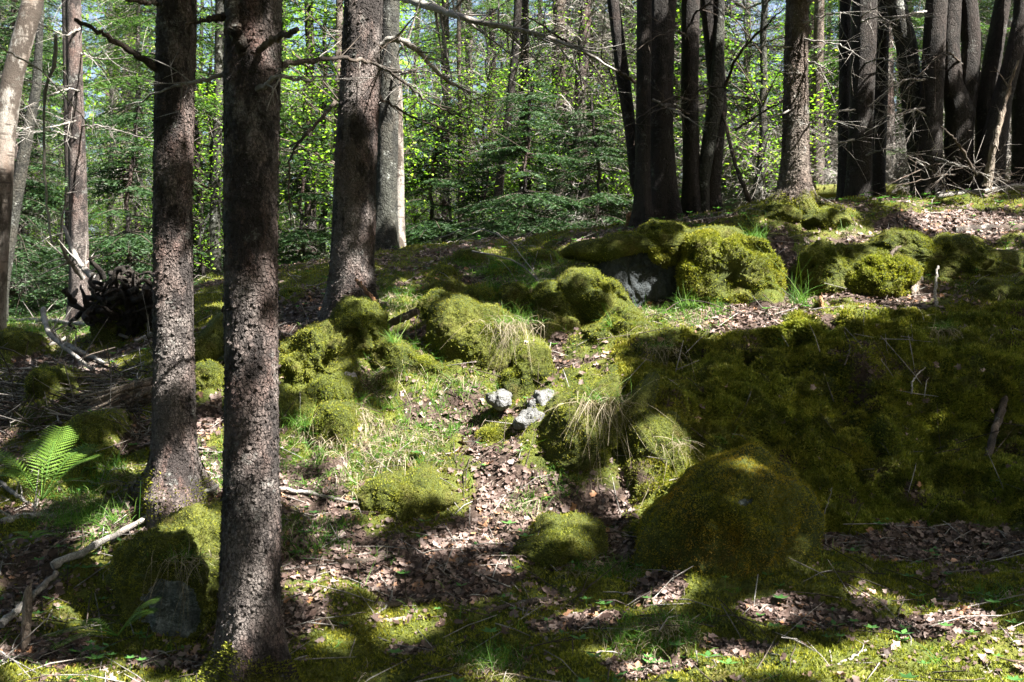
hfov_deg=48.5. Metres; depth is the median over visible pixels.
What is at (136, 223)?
bare spruce
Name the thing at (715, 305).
fallen stick
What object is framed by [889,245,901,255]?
tree root
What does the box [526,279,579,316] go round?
mossy boulder
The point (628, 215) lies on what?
broken stub
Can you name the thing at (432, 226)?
young fir
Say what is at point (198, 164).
dark tree
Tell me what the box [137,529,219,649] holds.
grass tuft
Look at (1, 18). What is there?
bare spruce
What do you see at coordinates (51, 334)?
dead limb
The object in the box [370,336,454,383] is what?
mossy boulder
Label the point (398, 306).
grass tuft
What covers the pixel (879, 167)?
dark tree
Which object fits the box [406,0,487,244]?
spruce tree
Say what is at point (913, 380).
fallen stick
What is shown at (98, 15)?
sky
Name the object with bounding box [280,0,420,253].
leafy tree
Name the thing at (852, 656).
fallen stick
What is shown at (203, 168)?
young fir
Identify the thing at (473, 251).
arching twig
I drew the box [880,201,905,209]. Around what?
mossy boulder
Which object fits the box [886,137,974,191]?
bare shrub
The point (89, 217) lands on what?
leafy sapling
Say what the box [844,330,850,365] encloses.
fallen stick
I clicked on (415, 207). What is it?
leafy sapling
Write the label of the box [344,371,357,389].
grey stone
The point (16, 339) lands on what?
mossy boulder
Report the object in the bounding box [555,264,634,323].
mossy boulder
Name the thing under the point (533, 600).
fallen branch
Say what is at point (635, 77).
bare spruce
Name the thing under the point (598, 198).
young fir
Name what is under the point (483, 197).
young fir
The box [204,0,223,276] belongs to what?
dark tree
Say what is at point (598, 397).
grass tuft
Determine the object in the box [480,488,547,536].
grass tuft
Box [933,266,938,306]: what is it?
fallen stick
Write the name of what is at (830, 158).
bare shrub
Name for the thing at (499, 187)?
dark tree
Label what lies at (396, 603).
fallen branch
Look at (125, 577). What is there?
mossy boulder
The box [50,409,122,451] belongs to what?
mossy boulder
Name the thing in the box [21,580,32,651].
broken stub
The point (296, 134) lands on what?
spruce tree
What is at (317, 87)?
leafy sapling
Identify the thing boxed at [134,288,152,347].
dead limb
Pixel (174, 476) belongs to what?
spruce tree
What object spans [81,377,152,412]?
splintered log
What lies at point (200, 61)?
leafy sapling
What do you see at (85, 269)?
leaning branch
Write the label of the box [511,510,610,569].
mossy boulder
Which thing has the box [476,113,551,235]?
leafy sapling
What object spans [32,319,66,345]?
dead limb
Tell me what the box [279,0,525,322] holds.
spruce tree
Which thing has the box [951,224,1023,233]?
fallen log
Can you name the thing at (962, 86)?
forked tree
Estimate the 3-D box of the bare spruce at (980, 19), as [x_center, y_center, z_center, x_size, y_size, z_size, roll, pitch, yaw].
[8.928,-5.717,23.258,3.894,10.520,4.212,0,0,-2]
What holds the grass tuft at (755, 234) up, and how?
on the mossy boulder at (735, 266)
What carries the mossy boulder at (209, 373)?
on the forest floor
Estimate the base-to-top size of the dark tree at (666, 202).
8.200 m
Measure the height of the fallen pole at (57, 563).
0.392 m
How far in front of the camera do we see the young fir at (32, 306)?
15.99 m
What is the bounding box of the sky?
[1,0,992,266]
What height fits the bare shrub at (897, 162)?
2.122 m
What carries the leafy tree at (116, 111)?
on the ground
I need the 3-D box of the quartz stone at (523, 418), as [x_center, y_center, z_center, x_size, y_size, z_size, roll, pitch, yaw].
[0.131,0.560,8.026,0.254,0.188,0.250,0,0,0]
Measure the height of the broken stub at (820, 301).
0.284 m
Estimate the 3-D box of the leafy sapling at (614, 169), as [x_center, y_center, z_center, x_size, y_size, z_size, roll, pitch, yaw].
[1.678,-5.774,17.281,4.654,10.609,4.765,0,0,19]
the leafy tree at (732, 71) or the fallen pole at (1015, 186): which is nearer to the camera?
the fallen pole at (1015, 186)
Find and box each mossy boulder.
[0,326,46,352]
[22,362,80,400]
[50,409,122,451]
[101,502,221,641]
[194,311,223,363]
[194,358,224,392]
[278,286,301,297]
[278,319,357,382]
[304,366,362,404]
[306,398,364,451]
[328,294,389,361]
[352,461,464,521]
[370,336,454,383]
[416,286,450,318]
[425,293,527,372]
[426,264,457,280]
[450,247,487,261]
[463,286,498,302]
[475,422,500,443]
[496,340,555,400]
[497,280,529,307]
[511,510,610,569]
[517,248,554,261]
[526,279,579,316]
[538,369,661,472]
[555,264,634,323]
[570,303,658,347]
[618,408,693,477]
[631,441,827,580]
[674,227,787,307]
[753,272,780,292]
[759,200,803,222]
[788,239,866,295]
[800,205,852,228]
[846,247,923,299]
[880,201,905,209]
[930,244,1023,277]
[968,274,1023,301]
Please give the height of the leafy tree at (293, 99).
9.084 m
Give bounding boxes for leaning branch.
[0,47,93,129]
[32,224,103,284]
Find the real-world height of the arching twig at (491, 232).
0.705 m
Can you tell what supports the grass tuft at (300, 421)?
on the forest floor
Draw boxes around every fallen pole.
[0,570,58,627]
[50,483,218,569]
[935,183,1023,199]
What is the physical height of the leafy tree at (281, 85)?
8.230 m
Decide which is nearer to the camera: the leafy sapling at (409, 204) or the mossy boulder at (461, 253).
the mossy boulder at (461, 253)
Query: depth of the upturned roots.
10.76 m
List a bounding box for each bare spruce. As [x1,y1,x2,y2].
[0,0,111,275]
[1,0,108,312]
[1,0,149,317]
[27,11,102,309]
[57,0,222,260]
[326,73,451,247]
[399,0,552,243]
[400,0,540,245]
[405,7,457,242]
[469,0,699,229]
[495,0,680,229]
[534,0,636,216]
[545,0,703,199]
[567,0,773,208]
[624,0,784,196]
[681,0,781,152]
[727,0,851,175]
[825,0,898,179]
[895,0,1012,76]
[895,0,1012,163]
[897,0,1013,108]
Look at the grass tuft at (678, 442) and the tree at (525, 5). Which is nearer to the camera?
the grass tuft at (678, 442)
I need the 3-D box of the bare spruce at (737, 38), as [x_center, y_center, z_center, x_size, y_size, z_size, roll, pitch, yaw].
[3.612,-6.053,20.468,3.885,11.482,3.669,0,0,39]
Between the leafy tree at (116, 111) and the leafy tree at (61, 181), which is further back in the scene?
the leafy tree at (116, 111)
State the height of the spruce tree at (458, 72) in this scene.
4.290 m
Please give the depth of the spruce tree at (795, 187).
11.38 m
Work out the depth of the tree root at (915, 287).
9.78 m
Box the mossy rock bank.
[609,297,1023,535]
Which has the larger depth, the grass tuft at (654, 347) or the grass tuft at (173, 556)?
the grass tuft at (654, 347)
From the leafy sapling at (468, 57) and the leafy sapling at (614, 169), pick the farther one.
the leafy sapling at (468, 57)
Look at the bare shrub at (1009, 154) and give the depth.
15.34 m
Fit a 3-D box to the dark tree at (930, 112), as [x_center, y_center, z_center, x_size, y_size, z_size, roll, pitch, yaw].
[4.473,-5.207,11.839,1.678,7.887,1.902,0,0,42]
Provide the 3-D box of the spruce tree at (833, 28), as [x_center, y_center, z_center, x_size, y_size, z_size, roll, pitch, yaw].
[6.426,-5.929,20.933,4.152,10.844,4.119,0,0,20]
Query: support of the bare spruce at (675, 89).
on the ground
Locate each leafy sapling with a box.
[0,6,100,267]
[29,133,100,298]
[30,157,132,305]
[37,0,213,282]
[86,115,222,263]
[94,0,326,247]
[108,25,314,278]
[194,0,491,205]
[197,79,333,266]
[282,0,503,242]
[286,192,331,254]
[400,0,547,243]
[403,50,544,242]
[425,1,614,235]
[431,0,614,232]
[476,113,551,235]
[498,0,682,214]
[528,7,680,216]
[674,0,837,199]
[674,0,837,201]
[770,6,915,125]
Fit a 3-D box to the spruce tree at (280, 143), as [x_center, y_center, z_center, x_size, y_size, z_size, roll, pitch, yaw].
[-6.714,-5.370,30.677,4.344,11.344,4.309,0,0,-28]
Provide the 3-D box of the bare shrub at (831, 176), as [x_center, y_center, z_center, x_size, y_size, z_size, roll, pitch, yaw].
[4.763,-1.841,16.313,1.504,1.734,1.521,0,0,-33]
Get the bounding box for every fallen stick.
[279,486,361,503]
[477,482,492,492]
[663,299,793,313]
[824,487,832,517]
[837,639,872,664]
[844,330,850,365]
[846,233,925,238]
[910,367,925,393]
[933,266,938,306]
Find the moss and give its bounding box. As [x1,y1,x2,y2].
[0,189,1023,681]
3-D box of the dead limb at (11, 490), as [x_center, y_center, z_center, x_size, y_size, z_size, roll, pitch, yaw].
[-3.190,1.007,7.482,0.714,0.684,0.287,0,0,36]
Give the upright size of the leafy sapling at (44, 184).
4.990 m
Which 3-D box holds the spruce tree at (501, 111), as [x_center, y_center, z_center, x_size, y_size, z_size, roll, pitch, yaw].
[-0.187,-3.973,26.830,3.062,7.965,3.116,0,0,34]
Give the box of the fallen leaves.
[0,180,1023,681]
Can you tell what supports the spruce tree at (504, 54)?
on the ground
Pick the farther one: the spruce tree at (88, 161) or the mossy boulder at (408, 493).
the spruce tree at (88, 161)
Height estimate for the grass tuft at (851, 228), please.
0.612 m
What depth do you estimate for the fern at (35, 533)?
6.63 m
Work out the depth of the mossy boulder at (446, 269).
10.54 m
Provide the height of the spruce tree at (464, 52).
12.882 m
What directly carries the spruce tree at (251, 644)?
on the ground
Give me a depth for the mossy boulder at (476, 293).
9.82 m
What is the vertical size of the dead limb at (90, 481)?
0.332 m
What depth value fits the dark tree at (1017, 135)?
12.92 m
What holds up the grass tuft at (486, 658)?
on the forest floor
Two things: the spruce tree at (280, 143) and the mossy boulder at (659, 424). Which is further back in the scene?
the spruce tree at (280, 143)
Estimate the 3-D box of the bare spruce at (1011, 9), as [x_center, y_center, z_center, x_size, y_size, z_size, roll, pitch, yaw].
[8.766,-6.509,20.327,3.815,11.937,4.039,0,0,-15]
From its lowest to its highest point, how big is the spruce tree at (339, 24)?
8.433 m
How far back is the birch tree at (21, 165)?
14.45 m
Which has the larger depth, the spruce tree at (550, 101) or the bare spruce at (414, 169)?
the bare spruce at (414, 169)
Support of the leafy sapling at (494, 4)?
on the ground
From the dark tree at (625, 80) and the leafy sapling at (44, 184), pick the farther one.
the leafy sapling at (44, 184)
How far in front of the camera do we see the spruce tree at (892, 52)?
16.75 m
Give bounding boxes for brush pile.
[0,327,198,442]
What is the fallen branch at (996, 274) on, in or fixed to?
on the mossy boulder at (993, 288)
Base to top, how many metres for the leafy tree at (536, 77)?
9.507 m
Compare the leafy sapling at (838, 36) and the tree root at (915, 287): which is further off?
the leafy sapling at (838, 36)
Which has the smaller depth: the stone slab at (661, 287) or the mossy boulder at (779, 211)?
the stone slab at (661, 287)
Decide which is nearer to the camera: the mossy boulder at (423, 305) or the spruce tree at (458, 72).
the mossy boulder at (423, 305)
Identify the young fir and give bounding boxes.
[9,124,109,318]
[17,98,215,318]
[130,162,224,280]
[221,124,335,271]
[403,101,495,245]
[442,152,520,243]
[447,81,597,242]
[509,103,626,232]
[541,100,632,229]
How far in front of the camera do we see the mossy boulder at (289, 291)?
10.56 m
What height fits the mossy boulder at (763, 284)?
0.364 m
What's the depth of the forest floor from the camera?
7.17 m
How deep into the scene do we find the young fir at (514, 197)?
14.77 m
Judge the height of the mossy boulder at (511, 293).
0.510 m
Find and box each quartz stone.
[485,389,511,410]
[513,407,544,429]
[527,388,554,407]
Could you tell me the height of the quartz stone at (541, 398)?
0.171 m
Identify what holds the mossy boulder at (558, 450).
on the forest floor
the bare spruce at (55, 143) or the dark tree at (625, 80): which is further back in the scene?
the bare spruce at (55, 143)
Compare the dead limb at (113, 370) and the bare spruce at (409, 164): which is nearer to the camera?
the dead limb at (113, 370)
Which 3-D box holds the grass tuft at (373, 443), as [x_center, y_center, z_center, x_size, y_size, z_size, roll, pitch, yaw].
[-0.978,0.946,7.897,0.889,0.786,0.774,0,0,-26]
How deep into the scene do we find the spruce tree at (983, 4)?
16.69 m
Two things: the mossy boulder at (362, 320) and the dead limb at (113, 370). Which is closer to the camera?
the mossy boulder at (362, 320)
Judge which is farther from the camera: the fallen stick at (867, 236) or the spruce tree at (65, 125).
the spruce tree at (65, 125)
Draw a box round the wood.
[6,0,980,301]
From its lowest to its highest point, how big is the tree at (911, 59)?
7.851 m
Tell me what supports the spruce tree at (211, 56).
on the ground
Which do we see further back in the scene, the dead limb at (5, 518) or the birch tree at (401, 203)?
the birch tree at (401, 203)
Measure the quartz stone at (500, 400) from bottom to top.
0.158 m
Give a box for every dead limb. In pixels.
[0,451,40,505]
[0,470,63,523]
[7,298,127,338]
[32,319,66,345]
[40,303,94,370]
[40,443,117,484]
[63,319,107,363]
[84,342,143,375]
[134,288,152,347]
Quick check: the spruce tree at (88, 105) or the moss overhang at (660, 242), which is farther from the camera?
the spruce tree at (88, 105)
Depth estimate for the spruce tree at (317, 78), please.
26.21 m
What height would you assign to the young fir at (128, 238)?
3.130 m
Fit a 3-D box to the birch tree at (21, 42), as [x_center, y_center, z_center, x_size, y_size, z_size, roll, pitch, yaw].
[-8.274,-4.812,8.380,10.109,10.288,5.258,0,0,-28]
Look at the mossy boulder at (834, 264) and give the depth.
9.91 m
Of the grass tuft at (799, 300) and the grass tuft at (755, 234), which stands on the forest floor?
the grass tuft at (799, 300)
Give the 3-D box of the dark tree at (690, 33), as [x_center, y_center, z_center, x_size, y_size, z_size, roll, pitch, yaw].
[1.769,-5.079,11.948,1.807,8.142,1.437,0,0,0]
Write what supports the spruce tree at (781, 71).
on the ground
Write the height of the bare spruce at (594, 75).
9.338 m
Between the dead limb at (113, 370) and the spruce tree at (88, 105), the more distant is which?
the spruce tree at (88, 105)
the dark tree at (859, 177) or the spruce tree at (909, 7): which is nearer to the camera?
the dark tree at (859, 177)
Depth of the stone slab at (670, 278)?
9.96 m
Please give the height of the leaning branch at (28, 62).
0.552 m
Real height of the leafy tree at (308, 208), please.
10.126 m
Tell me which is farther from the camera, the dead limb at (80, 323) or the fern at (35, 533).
the dead limb at (80, 323)
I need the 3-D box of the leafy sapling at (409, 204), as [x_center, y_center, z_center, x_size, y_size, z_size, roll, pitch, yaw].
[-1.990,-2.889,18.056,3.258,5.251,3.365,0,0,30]
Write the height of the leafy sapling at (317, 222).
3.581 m
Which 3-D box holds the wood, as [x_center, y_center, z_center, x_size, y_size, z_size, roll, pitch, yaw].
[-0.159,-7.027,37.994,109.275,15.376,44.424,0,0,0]
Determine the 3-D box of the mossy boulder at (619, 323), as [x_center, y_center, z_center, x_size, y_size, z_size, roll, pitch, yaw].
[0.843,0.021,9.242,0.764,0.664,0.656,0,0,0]
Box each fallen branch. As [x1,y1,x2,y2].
[335,528,411,571]
[356,576,392,613]
[360,576,456,607]
[470,595,559,610]
[962,258,1023,298]
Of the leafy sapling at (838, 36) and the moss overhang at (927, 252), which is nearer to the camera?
the moss overhang at (927, 252)
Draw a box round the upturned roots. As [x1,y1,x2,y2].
[61,254,152,340]
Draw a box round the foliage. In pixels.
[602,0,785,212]
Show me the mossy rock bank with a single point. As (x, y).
(876, 407)
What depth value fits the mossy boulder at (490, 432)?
8.01 m
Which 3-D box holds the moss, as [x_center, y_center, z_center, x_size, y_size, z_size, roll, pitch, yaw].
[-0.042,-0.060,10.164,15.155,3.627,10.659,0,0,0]
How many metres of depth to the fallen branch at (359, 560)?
6.71 m
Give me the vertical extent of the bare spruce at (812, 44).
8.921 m
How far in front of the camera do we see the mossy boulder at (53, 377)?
9.04 m
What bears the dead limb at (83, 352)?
on the forest floor
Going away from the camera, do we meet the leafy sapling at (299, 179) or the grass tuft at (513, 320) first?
the grass tuft at (513, 320)
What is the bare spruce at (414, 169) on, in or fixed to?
on the ground
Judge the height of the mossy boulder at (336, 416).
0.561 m
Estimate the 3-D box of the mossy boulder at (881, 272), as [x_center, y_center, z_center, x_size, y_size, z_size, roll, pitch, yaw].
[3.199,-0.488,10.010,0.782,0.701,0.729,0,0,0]
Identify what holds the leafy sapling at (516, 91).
on the ground
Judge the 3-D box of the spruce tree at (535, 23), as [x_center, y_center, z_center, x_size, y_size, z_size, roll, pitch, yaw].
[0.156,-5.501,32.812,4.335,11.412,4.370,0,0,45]
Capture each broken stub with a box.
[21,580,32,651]
[625,211,630,226]
[818,292,824,309]
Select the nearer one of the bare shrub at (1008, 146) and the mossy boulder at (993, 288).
the mossy boulder at (993, 288)
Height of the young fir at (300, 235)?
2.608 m
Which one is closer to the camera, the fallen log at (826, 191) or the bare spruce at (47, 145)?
the fallen log at (826, 191)
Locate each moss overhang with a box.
[559,218,744,268]
[845,226,1023,274]
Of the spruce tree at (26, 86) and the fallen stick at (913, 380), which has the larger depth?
the spruce tree at (26, 86)
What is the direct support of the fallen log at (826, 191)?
on the forest floor
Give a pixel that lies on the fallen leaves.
(420, 588)
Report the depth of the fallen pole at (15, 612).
6.05 m
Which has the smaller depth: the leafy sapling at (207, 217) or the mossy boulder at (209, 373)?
the mossy boulder at (209, 373)
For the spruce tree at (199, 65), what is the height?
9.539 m
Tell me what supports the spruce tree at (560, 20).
on the ground
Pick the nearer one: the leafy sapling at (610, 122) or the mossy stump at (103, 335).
the mossy stump at (103, 335)
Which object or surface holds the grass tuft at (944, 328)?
on the mossy rock bank
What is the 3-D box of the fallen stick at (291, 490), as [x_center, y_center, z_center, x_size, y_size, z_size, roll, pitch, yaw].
[-1.156,1.008,7.329,0.714,0.137,0.080,0,0,7]
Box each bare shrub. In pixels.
[674,133,779,209]
[701,106,835,210]
[773,101,900,200]
[811,157,837,200]
[886,133,909,190]
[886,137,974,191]
[888,71,1011,182]
[974,117,1011,182]
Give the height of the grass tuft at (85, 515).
0.791 m
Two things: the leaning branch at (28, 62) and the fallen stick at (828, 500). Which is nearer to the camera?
the fallen stick at (828, 500)
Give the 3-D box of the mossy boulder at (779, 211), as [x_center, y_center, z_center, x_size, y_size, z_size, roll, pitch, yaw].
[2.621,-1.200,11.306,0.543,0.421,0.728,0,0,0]
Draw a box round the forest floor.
[0,182,1023,681]
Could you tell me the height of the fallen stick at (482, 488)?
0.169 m
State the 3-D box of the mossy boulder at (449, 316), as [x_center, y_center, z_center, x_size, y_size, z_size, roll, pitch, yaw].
[-0.263,0.089,9.104,0.883,0.969,0.902,0,0,0]
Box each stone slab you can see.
[597,252,651,306]
[642,252,676,302]
[659,264,677,296]
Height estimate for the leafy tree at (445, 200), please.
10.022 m
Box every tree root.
[386,307,419,328]
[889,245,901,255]
[910,276,923,296]
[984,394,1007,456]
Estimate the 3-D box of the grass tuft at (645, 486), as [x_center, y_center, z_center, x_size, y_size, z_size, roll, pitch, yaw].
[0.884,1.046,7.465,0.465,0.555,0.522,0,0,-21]
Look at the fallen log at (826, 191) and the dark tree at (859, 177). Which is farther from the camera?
the fallen log at (826, 191)
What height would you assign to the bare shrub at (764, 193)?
2.841 m
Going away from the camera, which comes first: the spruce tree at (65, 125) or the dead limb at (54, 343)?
the dead limb at (54, 343)
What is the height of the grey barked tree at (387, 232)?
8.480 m
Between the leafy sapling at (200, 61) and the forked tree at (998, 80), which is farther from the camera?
the leafy sapling at (200, 61)
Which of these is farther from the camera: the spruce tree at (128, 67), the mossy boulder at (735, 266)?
the spruce tree at (128, 67)
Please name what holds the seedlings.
on the forest floor
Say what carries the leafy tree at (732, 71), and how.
on the ground
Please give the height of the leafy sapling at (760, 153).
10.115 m
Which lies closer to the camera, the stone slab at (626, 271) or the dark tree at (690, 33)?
the stone slab at (626, 271)
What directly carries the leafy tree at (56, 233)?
on the ground
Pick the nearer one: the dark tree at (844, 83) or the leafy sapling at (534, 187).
the dark tree at (844, 83)
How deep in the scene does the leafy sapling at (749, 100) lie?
17.02 m
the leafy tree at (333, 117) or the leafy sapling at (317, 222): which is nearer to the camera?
the leafy tree at (333, 117)
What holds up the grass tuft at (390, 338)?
on the mossy boulder at (396, 353)
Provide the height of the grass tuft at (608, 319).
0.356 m
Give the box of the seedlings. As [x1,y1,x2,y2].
[0,189,1023,681]
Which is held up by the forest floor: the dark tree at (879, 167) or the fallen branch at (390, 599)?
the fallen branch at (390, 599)
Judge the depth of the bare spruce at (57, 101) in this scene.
26.48 m
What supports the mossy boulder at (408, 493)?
on the ground
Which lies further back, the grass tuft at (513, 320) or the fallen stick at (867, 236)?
the fallen stick at (867, 236)
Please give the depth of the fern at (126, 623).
5.71 m
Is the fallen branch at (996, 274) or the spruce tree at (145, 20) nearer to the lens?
the fallen branch at (996, 274)
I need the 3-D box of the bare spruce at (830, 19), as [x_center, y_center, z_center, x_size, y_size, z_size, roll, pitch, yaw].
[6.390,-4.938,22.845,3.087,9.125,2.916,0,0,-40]
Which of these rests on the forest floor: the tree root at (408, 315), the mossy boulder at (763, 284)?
the tree root at (408, 315)
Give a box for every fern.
[0,425,101,500]
[7,530,57,540]
[44,595,160,647]
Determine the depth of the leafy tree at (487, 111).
16.93 m
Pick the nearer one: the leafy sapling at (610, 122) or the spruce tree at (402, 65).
the leafy sapling at (610, 122)
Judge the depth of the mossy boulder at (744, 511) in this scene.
6.35 m
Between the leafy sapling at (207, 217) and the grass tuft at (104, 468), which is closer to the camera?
the grass tuft at (104, 468)
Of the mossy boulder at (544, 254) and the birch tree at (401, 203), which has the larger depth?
the birch tree at (401, 203)
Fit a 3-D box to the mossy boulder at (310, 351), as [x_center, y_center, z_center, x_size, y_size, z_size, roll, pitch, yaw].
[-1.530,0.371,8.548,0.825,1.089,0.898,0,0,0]
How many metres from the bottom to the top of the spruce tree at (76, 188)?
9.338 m
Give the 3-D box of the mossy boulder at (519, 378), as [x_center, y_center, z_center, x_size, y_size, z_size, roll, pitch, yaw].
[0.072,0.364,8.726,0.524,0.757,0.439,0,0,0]
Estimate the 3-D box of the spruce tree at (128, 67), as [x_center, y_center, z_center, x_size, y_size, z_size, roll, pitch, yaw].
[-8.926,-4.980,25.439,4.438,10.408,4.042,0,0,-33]
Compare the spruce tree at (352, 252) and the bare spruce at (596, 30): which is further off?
the bare spruce at (596, 30)
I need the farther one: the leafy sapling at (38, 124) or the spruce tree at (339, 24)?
the leafy sapling at (38, 124)
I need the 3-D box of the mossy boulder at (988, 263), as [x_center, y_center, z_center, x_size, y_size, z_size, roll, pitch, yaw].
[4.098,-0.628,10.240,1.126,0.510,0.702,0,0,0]
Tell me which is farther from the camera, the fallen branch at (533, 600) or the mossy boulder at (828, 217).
the mossy boulder at (828, 217)
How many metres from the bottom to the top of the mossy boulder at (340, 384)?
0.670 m
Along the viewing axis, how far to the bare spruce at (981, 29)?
19.71 m
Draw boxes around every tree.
[0,0,43,330]
[0,0,102,266]
[0,0,120,317]
[5,0,152,326]
[6,3,43,318]
[9,27,61,271]
[24,0,320,277]
[25,131,131,290]
[30,0,197,275]
[36,162,95,301]
[40,36,117,304]
[52,3,153,260]
[57,28,152,263]
[62,0,68,305]
[73,0,220,529]
[84,0,284,270]
[109,0,518,681]
[144,45,223,268]
[194,1,223,279]
[194,72,205,275]
[196,1,333,231]
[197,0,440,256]
[199,1,332,263]
[199,8,326,259]
[201,52,294,258]
[202,0,475,225]
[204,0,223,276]
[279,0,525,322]
[279,41,328,255]
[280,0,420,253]
[281,1,343,255]
[294,1,475,229]
[308,0,626,250]
[328,3,438,253]
[333,0,342,190]
[397,62,405,247]
[399,0,550,242]
[400,16,570,234]
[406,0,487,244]
[449,0,631,222]
[451,2,539,234]
[454,1,551,238]
[457,0,464,237]
[462,0,636,213]
[481,0,636,194]
[487,0,521,238]
[504,6,605,212]
[510,0,631,214]
[607,0,777,216]
[628,0,654,228]
[650,0,713,220]
[679,8,780,136]
[699,0,784,212]
[714,0,873,215]
[725,0,838,197]
[753,0,1012,199]
[768,0,943,179]
[809,0,963,198]
[811,0,824,201]
[824,0,988,182]
[836,0,850,199]
[841,0,1022,204]
[857,0,1023,201]
[872,0,888,195]
[885,0,920,190]
[940,0,1023,189]
[979,0,1012,177]
[1011,3,1023,182]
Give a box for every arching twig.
[424,226,538,280]
[472,250,537,281]
[496,232,539,264]
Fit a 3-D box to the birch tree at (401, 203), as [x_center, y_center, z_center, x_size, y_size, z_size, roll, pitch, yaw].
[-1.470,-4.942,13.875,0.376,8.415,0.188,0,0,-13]
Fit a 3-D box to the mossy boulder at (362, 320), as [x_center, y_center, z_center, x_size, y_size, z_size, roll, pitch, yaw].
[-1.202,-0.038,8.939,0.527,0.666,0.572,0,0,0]
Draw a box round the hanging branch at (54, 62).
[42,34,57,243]
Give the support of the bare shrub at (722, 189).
on the ground
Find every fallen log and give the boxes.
[814,183,909,198]
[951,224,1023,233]
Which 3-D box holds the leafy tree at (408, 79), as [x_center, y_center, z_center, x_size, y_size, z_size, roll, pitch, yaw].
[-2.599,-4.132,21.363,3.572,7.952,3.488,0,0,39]
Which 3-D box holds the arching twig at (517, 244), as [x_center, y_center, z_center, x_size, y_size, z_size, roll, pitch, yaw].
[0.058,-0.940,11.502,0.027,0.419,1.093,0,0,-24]
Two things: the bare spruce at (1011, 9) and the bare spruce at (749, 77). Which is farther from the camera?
the bare spruce at (749, 77)
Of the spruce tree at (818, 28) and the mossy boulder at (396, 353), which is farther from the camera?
the spruce tree at (818, 28)
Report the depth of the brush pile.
9.02 m
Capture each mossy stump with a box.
[87,289,149,343]
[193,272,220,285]
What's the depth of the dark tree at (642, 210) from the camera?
12.03 m
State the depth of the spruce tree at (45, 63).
16.03 m
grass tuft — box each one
[20,460,140,534]
[82,453,119,484]
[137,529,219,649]
[279,393,319,438]
[309,422,404,477]
[370,290,430,318]
[378,320,410,343]
[441,303,565,390]
[451,625,526,675]
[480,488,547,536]
[527,372,696,489]
[595,303,627,331]
[627,472,675,512]
[631,420,704,486]
[632,337,696,383]
[659,284,701,312]
[738,213,778,248]
[749,253,823,316]
[836,217,863,242]
[920,303,981,347]
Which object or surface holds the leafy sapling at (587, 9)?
on the ground
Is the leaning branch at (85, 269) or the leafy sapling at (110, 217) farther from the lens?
the leafy sapling at (110, 217)
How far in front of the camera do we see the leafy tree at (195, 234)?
20.06 m
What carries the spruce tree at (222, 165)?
on the ground
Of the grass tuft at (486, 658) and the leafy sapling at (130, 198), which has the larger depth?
the leafy sapling at (130, 198)
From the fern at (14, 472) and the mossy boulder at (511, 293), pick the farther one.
the mossy boulder at (511, 293)
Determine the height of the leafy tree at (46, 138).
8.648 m
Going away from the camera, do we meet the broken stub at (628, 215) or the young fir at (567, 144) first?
the broken stub at (628, 215)
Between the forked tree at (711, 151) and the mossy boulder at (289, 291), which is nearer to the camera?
the mossy boulder at (289, 291)
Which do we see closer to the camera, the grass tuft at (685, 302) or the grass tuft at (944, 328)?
the grass tuft at (944, 328)
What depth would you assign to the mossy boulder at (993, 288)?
9.35 m
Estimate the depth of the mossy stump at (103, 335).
10.86 m

